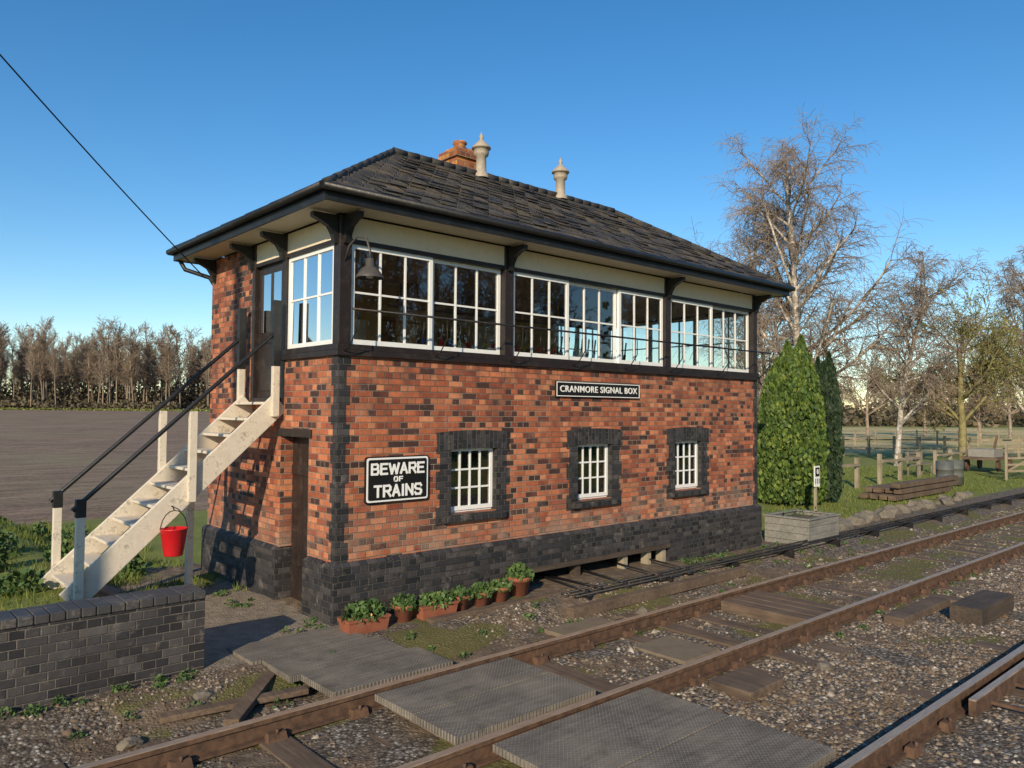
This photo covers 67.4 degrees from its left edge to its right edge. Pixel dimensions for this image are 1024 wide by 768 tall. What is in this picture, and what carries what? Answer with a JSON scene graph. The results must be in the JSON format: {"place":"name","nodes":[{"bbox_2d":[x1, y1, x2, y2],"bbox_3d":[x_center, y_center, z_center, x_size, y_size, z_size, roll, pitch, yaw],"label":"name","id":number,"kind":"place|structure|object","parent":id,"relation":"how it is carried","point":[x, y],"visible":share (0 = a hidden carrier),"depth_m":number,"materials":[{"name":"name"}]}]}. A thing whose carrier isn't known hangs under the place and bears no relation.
{"place":"outdoors","nodes":[
{"label":"outdoors","id":0,"kind":"place"},
{"bbox_2d":[0,515,246,610],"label":"grass","id":1,"kind":"structure","parent":0,"point":[22,533],"depth_m":10.90,"materials":[{"name":"green plant"}]},
{"bbox_2d":[0,410,1023,767],"bbox_3d":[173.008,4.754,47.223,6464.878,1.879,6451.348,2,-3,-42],"label":"ground","id":2,"kind":"structure","parent":0,"point":[44,454],"depth_m":9.32,"materials":[{"name":"gravel"}]},
{"bbox_2d":[0,515,146,597],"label":"nettles","id":3,"kind":"object","parent":2,"relation":"on","point":[135,564],"visible":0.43,"depth_m":10.77,"materials":[{"name":"green plant"}]},
{"bbox_2d":[0,598,204,712],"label":"brickwork","id":4,"kind":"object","parent":2,"relation":"on","point":[44,663],"visible":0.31,"depth_m":6.70,"materials":[{"name":"grey brick"}]},
{"bbox_2d":[0,584,205,629],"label":"coping","id":5,"kind":"object","parent":4,"relation":"on","point":[35,615],"visible":1,"depth_m":6.79,"materials":[{"name":"brick"}]},
{"bbox_2d":[0,407,209,410],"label":"distant hedge","id":6,"kind":"object","parent":2,"relation":"on","point":[95,409],"visible":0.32,"depth_m":195.08,"materials":[{"name":"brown plant"}]},
{"bbox_2d":[0,315,210,410],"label":"distant woodland","id":7,"kind":"object","parent":2,"relation":"on","point":[115,367],"visible":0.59,"depth_m":220.86,"materials":[{"name":"brown plant"}]},
{"bbox_2d":[41,300,283,600],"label":"timber staircase","id":8,"kind":"structure","parent":2,"relation":"on","point":[71,576],"depth_m":9.40,"materials":[{"name":"beige paint"}]},
{"bbox_2d":[159,506,187,556],"bbox_3d":[-3.933,1.708,8.933,0.310,0.567,0.310,2,-3,-42],"label":"fire bucket","id":9,"kind":"object","parent":8,"relation":"on","point":[173,539],"visible":1,"depth_m":8.83,"materials":[{"name":"red paint"}]},
{"bbox_2d":[159,671,308,725],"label":"loose planks","id":10,"kind":"object","parent":2,"relation":"on","point":[240,708],"visible":0.84,"depth_m":6.61,"materials":[{"name":"brown wood"}]},
{"bbox_2d":[227,625,452,697],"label":"crossing boards","id":11,"kind":"object","parent":2,"relation":"on","point":[360,662],"visible":0.72,"depth_m":7.54,"materials":[{"name":"grey wood"}]},
{"bbox_2d":[337,597,390,633],"bbox_3d":[-1.668,2.596,8.634,0.606,0.371,0.385,2,-3,-42],"label":"flower pot","id":12,"kind":"object","parent":2,"relation":"on","point":[364,616],"visible":1,"depth_m":8.54,"materials":[{"name":"ceramic"}]},
{"bbox_2d":[389,593,416,622],"bbox_3d":[-1.274,2.614,9.006,0.333,0.339,0.335,0,-2,16],"label":"flower pot","id":13,"kind":"object","parent":2,"relation":"on","point":[403,606],"visible":1,"depth_m":8.92,"materials":[{"name":"ceramic"}]},
{"bbox_2d":[413,589,458,620],"bbox_3d":[-0.935,2.652,9.285,0.641,0.326,0.359,2,-3,-42],"label":"flower pot","id":14,"kind":"object","parent":2,"relation":"on","point":[429,604],"visible":0.97,"depth_m":9.19,"materials":[{"name":"ceramic"}]},
{"bbox_2d":[448,585,472,610],"bbox_3d":[-0.659,2.674,9.618,0.352,0.323,0.334,2,-3,-42],"label":"flower pot","id":15,"kind":"object","parent":2,"relation":"on","point":[464,595],"visible":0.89,"depth_m":9.54,"materials":[{"name":"ceramic"}]},
{"bbox_2d":[166,131,795,625],"bbox_3d":[0.095,-0.479,13.468,10.260,7.600,5.170,2,-3,-42],"label":"signal box","id":16,"kind":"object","parent":2,"relation":"on","point":[430,307],"visible":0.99,"depth_m":10.88,"materials":[{"name":"red brick"}]},
{"bbox_2d":[0,54,205,278],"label":"overhead wire","id":17,"kind":"object","parent":16,"relation":"attached to","point":[25,83],"visible":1,"depth_m":9.44,"materials":[{"name":"black metal"}]},
{"bbox_2d":[257,262,282,397],"bbox_3d":[-3.253,-0.721,10.462,0.070,1.820,0.866,2,-3,-42],"label":"upper door","id":18,"kind":"structure","parent":16,"relation":"in","point":[264,353],"depth_m":10.57,"materials":[{"name":"paint"}]},
{"bbox_2d":[290,437,308,601],"bbox_3d":[-2.629,1.773,9.813,0.060,2.200,0.774,2,-3,-42],"label":"lower door","id":19,"kind":"structure","parent":16,"relation":"in","point":[300,465],"depth_m":9.94,"materials":[{"name":"paint"}]},
{"bbox_2d":[364,455,428,503],"bbox_3d":[-1.401,1.164,9.428,0.920,0.560,0.043,2,-3,-42],"label":"beware of trains sign","id":20,"kind":"object","parent":16,"relation":"attached to","point":[387,479],"visible":1,"depth_m":9.39,"materials":[{"name":"black metal"}]},
{"bbox_2d":[288,244,748,512],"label":"window frames","id":21,"kind":"structure","parent":16,"relation":"in","point":[649,328],"depth_m":11.37,"materials":[{"name":"white paint"}]},
{"bbox_2d":[555,381,639,398],"bbox_3d":[1.366,0.098,11.941,1.950,0.240,0.032,2,-3,-42],"label":"name board sign","id":22,"kind":"object","parent":16,"relation":"attached to","point":[592,390],"visible":1,"depth_m":11.87,"materials":[{"name":"black metal"}]},
{"bbox_2d":[469,581,494,606],"bbox_3d":[-0.397,2.683,9.816,0.320,0.326,0.348,2,-3,-42],"label":"flower pot","id":23,"kind":"object","parent":2,"relation":"on","point":[483,592],"visible":0.94,"depth_m":9.74,"materials":[{"name":"ceramic"}]},
{"bbox_2d":[375,657,595,745],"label":"crossing boards","id":24,"kind":"object","parent":2,"relation":"on","point":[462,706],"visible":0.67,"depth_m":6.55,"materials":[{"name":"grey wood"}]},
{"bbox_2d":[0,538,976,740],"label":"ground weeds","id":25,"kind":"object","parent":2,"relation":"on","point":[56,700],"visible":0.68,"depth_m":8.25,"materials":[{"name":"green plant"}]},
{"bbox_2d":[489,577,512,601],"bbox_3d":[-0.149,2.690,10.069,0.331,0.314,0.336,0,-2,17],"label":"flower pot","id":26,"kind":"object","parent":2,"relation":"on","point":[503,587],"visible":0.96,"depth_m":9.98,"materials":[{"name":"ceramic"}]},
{"bbox_2d":[1,506,1023,767],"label":"ballast","id":27,"kind":"structure","parent":2,"relation":"on","point":[891,694],"depth_m":7.79,"materials":[{"name":"gravel"}]},
{"bbox_2d":[116,548,832,750],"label":"loose rocks","id":28,"kind":"object","parent":27,"relation":"on","point":[129,742],"visible":0.76,"depth_m":6.71,"materials":[{"name":"grey stone"}]},
{"bbox_2d":[949,589,1013,625],"bbox_3d":[6.176,2.938,10.079,1.300,0.230,0.370,2,-3,-42],"label":"timber baulk","id":29,"kind":"object","parent":27,"relation":"on","point":[983,607],"visible":1,"depth_m":9.80,"materials":[{"name":"brown wood"}]},
{"bbox_2d":[504,561,533,596],"bbox_3d":[0.098,2.630,10.363,0.434,0.442,0.428,2,-3,-42],"label":"flower pot","id":30,"kind":"object","parent":2,"relation":"on","point":[519,576],"visible":0.97,"depth_m":10.27,"materials":[{"name":"ceramic"}]},
{"bbox_2d":[44,509,1023,767],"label":"railway track","id":31,"kind":"structure","parent":2,"relation":"on","point":[270,733],"depth_m":7.96,"materials":[{"name":"metal"}]},
{"bbox_2d":[84,500,1022,766],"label":"trackside moss tufts","id":32,"kind":"object","parent":2,"relation":"on","point":[756,582],"visible":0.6,"depth_m":12.60,"materials":[{"name":"plant"}]},
{"bbox_2d":[426,566,746,622],"bbox_3d":[1.367,2.910,10.653,5.700,0.150,0.780,2,-3,-42],"label":"rodding timber","id":33,"kind":"object","parent":2,"relation":"on","point":[614,602],"visible":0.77,"depth_m":10.31,"materials":[{"name":"brown wood"}]},
{"bbox_2d":[544,616,719,663],"bbox_3d":[1.331,2.949,8.779,0.950,0.080,1.800,2,-3,-42],"label":"sleeper","id":34,"kind":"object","parent":2,"relation":"on","point":[679,650],"depth_m":8.54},
{"bbox_2d":[493,687,835,767],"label":"crossing boards","id":35,"kind":"object","parent":2,"relation":"on","point":[646,727],"visible":1,"depth_m":5.70,"materials":[{"name":"grey wood"}]},
{"bbox_2d":[726,354,778,408],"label":"hawthorn tree","id":36,"kind":"object","parent":2,"relation":"on","point":[759,375],"visible":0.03,"depth_m":70.83,"materials":[{"name":"brown plant"}]},
{"bbox_2d":[673,186,866,405],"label":"birch tree","id":37,"kind":"object","parent":2,"relation":"on","point":[763,369],"visible":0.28,"depth_m":41.38,"materials":[{"name":"brown plant"}]},
{"bbox_2d":[534,493,1023,599],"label":"point rodding","id":38,"kind":"object","parent":2,"relation":"on","point":[586,592],"visible":0.9,"depth_m":12.93,"materials":[{"name":"metal"}]},
{"bbox_2d":[721,590,840,625],"bbox_3d":[3.540,2.956,10.053,0.940,0.150,1.250,2,-3,-42],"label":"sleeper panel","id":39,"kind":"object","parent":2,"relation":"on","point":[774,608],"visible":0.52,"depth_m":9.94,"materials":[{"name":"brown wood"}]},
{"bbox_2d":[757,334,829,505],"bbox_3d":[7.731,0.970,21.476,1.939,4.784,1.841,2,-3,-42],"label":"golden cypress tree","id":40,"kind":"object","parent":2,"relation":"on","point":[792,444],"visible":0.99,"depth_m":21.05,"materials":[{"name":"green plant"}]},
{"bbox_2d":[763,505,840,545],"bbox_3d":[5.874,2.829,15.559,1.310,0.786,0.990,2,-3,-42],"label":"timber planter","id":41,"kind":"object","parent":2,"relation":"on","point":[792,525],"visible":0.85,"depth_m":15.23,"materials":[{"name":"grey wood"}]},
{"bbox_2d":[814,466,819,510],"bbox_3d":[7.685,2.680,19.406,0.280,1.220,0.098,2,-3,-42],"label":"milepost sign","id":42,"kind":"object","parent":2,"relation":"on","point":[816,476],"visible":0.98,"depth_m":19.39,"materials":[{"name":"white wood"}]},
{"bbox_2d":[709,596,950,702],"bbox_3d":[3.994,2.940,8.916,5.300,0.110,0.450,2,-3,-42],"label":"sleeper","id":43,"kind":"object","parent":2,"relation":"on","point":[746,684],"visible":0.93,"depth_m":7.42,"materials":[{"name":"brown wood"}]},
{"bbox_2d":[814,351,845,501],"bbox_3d":[9.040,1.212,22.315,1.155,4.380,1.228,2,-3,-42],"label":"dark cypress tree","id":44,"kind":"object","parent":2,"relation":"on","point":[826,370],"visible":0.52,"depth_m":21.95,"materials":[{"name":"green plant"}]},
{"bbox_2d":[702,103,963,400],"bbox_3d":[15.586,-4.827,39.389,12.257,17.969,10.655,1,-2,-9],"label":"birch tree","id":45,"kind":"object","parent":2,"relation":"on","point":[793,245],"visible":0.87,"depth_m":38.58,"materials":[{"name":"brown plant"}]},
{"bbox_2d":[836,340,918,438],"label":"hawthorn tree","id":46,"kind":"object","parent":2,"relation":"on","point":[855,399],"visible":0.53,"depth_m":75.05,"materials":[{"name":"brown plant"}]},
{"bbox_2d":[757,376,1023,427],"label":"distant woodland","id":47,"kind":"object","parent":2,"relation":"on","point":[852,416],"visible":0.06,"depth_m":154.87,"materials":[{"name":"brown plant"}]},
{"bbox_2d":[841,447,966,488],"bbox_3d":[14.675,3.170,29.003,0.161,1.223,16.954,-2,-3,45],"label":"wooden fence","id":48,"kind":"object","parent":2,"relation":"on","point":[900,459],"visible":0.52,"depth_m":28.95,"materials":[{"name":"brown wood"}]},
{"bbox_2d":[839,491,973,530],"bbox_3d":[10.649,3.332,20.487,10.974,0.397,0.847,2,-3,-45],"label":"rock border","id":49,"kind":"object","parent":2,"relation":"on","point":[888,512],"visible":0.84,"depth_m":19.70,"materials":[{"name":"grey stone"}]},
{"bbox_2d":[860,475,957,500],"bbox_3d":[12.675,3.234,24.366,5.245,0.480,1.110,2,-3,-42],"label":"timber stack","id":50,"kind":"object","parent":2,"relation":"on","point":[898,491],"visible":1,"depth_m":23.23,"materials":[{"name":"brown wood"}]},
{"bbox_2d":[840,244,995,465],"bbox_3d":[19.936,-1.230,37.280,7.027,10.697,6.784,2,-3,-42],"label":"birch tree","id":51,"kind":"object","parent":2,"relation":"on","point":[936,362],"visible":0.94,"depth_m":36.75,"materials":[{"name":"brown plant"}]},
{"bbox_2d":[905,451,932,477],"bbox_3d":[16.420,3.238,30.936,1.600,1.050,0.470,2,-3,-42],"label":"garden bench","id":52,"kind":"object","parent":2,"relation":"on","point":[915,464],"visible":0.78,"depth_m":30.92,"materials":[{"name":"grey wood"}]},
{"bbox_2d":[825,633,1023,767],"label":"railway track","id":53,"kind":"structure","parent":2,"relation":"on","point":[912,735],"depth_m":6.36,"materials":[{"name":"metal"}]},
{"bbox_2d":[968,660,1023,716],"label":"check rail","id":54,"kind":"object","parent":53,"relation":"on","point":[990,694],"visible":1,"depth_m":6.92,"materials":[{"name":"metal"}]},
{"bbox_2d":[894,369,955,436],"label":"hawthorn tree","id":55,"kind":"object","parent":2,"relation":"on","point":[924,419],"visible":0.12,"depth_m":84.65,"materials":[{"name":"plant"}]},
{"bbox_2d":[842,436,1023,456],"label":"paddock fence","id":56,"kind":"object","parent":2,"relation":"on","point":[944,440],"visible":0.6,"depth_m":44.84,"materials":[{"name":"brown wood"}]},
{"bbox_2d":[843,430,1023,446],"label":"wire fence","id":57,"kind":"object","parent":2,"relation":"on","point":[917,431],"visible":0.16,"depth_m":59.89,"materials":[{"name":"brown wood"}]},
{"bbox_2d":[865,275,1023,459],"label":"willow tree","id":58,"kind":"object","parent":2,"relation":"on","point":[996,369],"visible":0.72,"depth_m":36.91,"materials":[{"name":"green plant"}]},
{"bbox_2d":[935,461,953,485],"bbox_3d":[15.163,3.132,26.911,0.590,0.860,0.590,2,-3,-42],"label":"oil drum","id":59,"kind":"object","parent":2,"relation":"on","point":[944,468],"visible":0.7,"depth_m":26.70,"materials":[{"name":"grey metal"}]},
{"bbox_2d":[946,460,963,484],"bbox_3d":[15.860,3.159,27.511,0.590,0.860,0.590,2,-3,-42],"label":"oil drum","id":60,"kind":"object","parent":2,"relation":"on","point":[959,468],"visible":0.62,"depth_m":27.25,"materials":[{"name":"grey metal"}]},
{"bbox_2d":[928,244,1023,415],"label":"birch tree","id":61,"kind":"object","parent":2,"relation":"on","point":[1018,289],"visible":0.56,"depth_m":42.30,"materials":[{"name":"brown plant"}]},
{"bbox_2d":[942,362,1017,442],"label":"hawthorn tree","id":62,"kind":"object","parent":2,"relation":"on","point":[976,401],"visible":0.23,"depth_m":67.26,"materials":[{"name":"plant"}]},
{"bbox_2d":[961,435,1015,471],"bbox_3d":[21.049,3.038,33.920,2.600,1.519,1.400,2,-3,-42],"label":"platelayers trolley","id":63,"kind":"object","parent":2,"relation":"on","point":[979,455],"visible":0.9,"depth_m":33.33,"materials":[{"name":"grey wood"}]},
{"bbox_2d":[966,352,1023,438],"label":"hawthorn tree","id":64,"kind":"object","parent":2,"relation":"on","point":[1017,409],"visible":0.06,"depth_m":80.21,"materials":[{"name":"plant"}]},
{"bbox_2d":[1005,443,1023,479],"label":"field gate","id":65,"kind":"structure","parent":2,"relation":"on","point":[1007,470],"depth_m":30.02,"materials":[{"name":"brown wood"}]},
{"bbox_2d":[0,0,1023,408],"label":"sky","id":66,"kind":"structure","parent":0,"point":[207,114],"materials":[{"name":"blue"}]},
{"bbox_2d":[758,465,1023,538],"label":"grass","id":67,"kind":"structure","parent":0,"point":[904,476],"depth_m":26.93,"materials":[{"name":"green plant"}]}
]}

